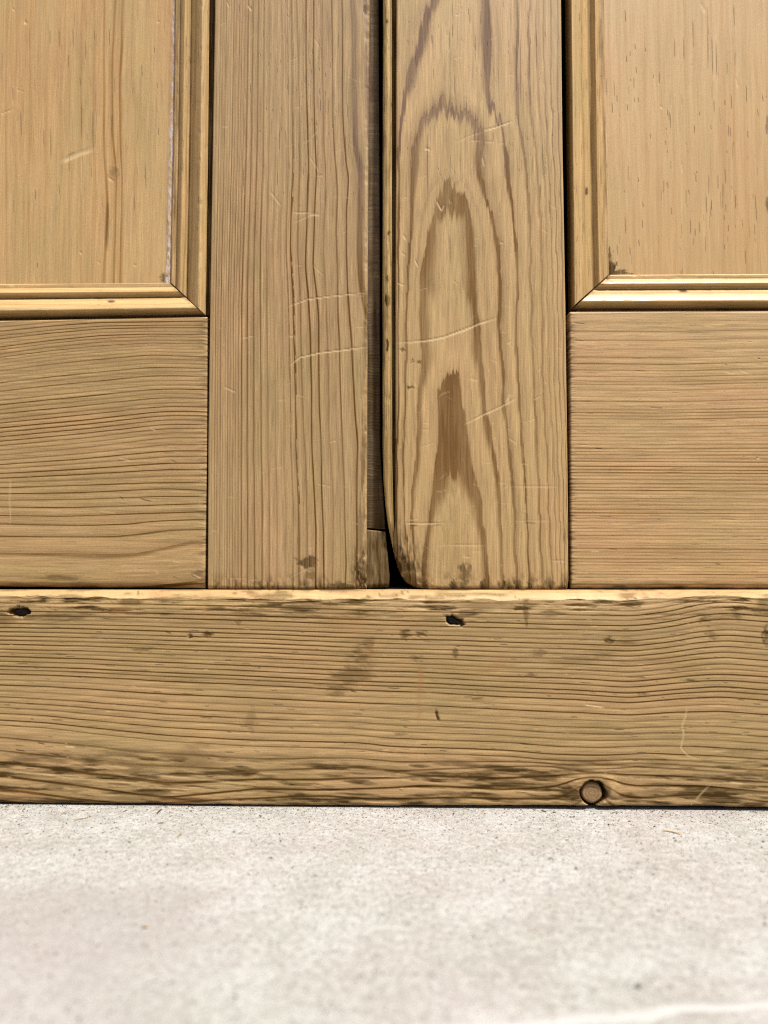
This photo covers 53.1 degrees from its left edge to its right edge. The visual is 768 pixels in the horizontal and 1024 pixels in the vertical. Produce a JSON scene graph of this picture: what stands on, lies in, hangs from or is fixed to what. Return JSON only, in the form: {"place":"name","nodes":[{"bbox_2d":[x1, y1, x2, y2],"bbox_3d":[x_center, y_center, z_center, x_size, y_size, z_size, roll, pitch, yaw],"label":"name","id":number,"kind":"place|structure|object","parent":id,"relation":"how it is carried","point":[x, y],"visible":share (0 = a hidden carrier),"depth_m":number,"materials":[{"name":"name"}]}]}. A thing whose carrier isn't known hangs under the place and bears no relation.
{"place":"outdoors","nodes":[
{"label":"outdoors","id":0,"kind":"place"},
{"bbox_2d":[0,802,767,1023],"bbox_3d":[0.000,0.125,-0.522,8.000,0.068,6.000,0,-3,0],"label":"ground","id":1,"kind":"structure","parent":0,"point":[694,989],"depth_m":0.33,"materials":[{"name":"concrete"}]},
{"bbox_2d":[0,587,767,806],"bbox_3d":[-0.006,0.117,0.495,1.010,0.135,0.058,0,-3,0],"label":"plinth board","id":2,"kind":"object","parent":1,"relation":"on","point":[388,696],"visible":0.98,"depth_m":0.47,"materials":[{"name":"brown wood"}]},
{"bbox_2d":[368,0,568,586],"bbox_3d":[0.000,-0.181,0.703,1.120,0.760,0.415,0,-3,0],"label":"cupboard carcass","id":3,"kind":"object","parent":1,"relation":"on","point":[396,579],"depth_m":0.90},
{"bbox_2d":[0,0,388,589],"bbox_3d":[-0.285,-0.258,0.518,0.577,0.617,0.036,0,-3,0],"label":"door","id":4,"kind":"structure","parent":3,"relation":"attached to","point":[190,395],"depth_m":0.49,"materials":[{"name":"brown wood"}]},
{"bbox_2d":[383,0,767,589],"bbox_3d":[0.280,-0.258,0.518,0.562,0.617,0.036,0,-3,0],"label":"door","id":5,"kind":"structure","parent":3,"relation":"attached to","point":[609,430],"depth_m":0.49,"materials":[{"name":"brown wood"}]},
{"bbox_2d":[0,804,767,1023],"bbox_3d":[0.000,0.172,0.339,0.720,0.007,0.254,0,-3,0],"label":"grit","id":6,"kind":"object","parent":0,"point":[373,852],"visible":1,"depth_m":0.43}
]}

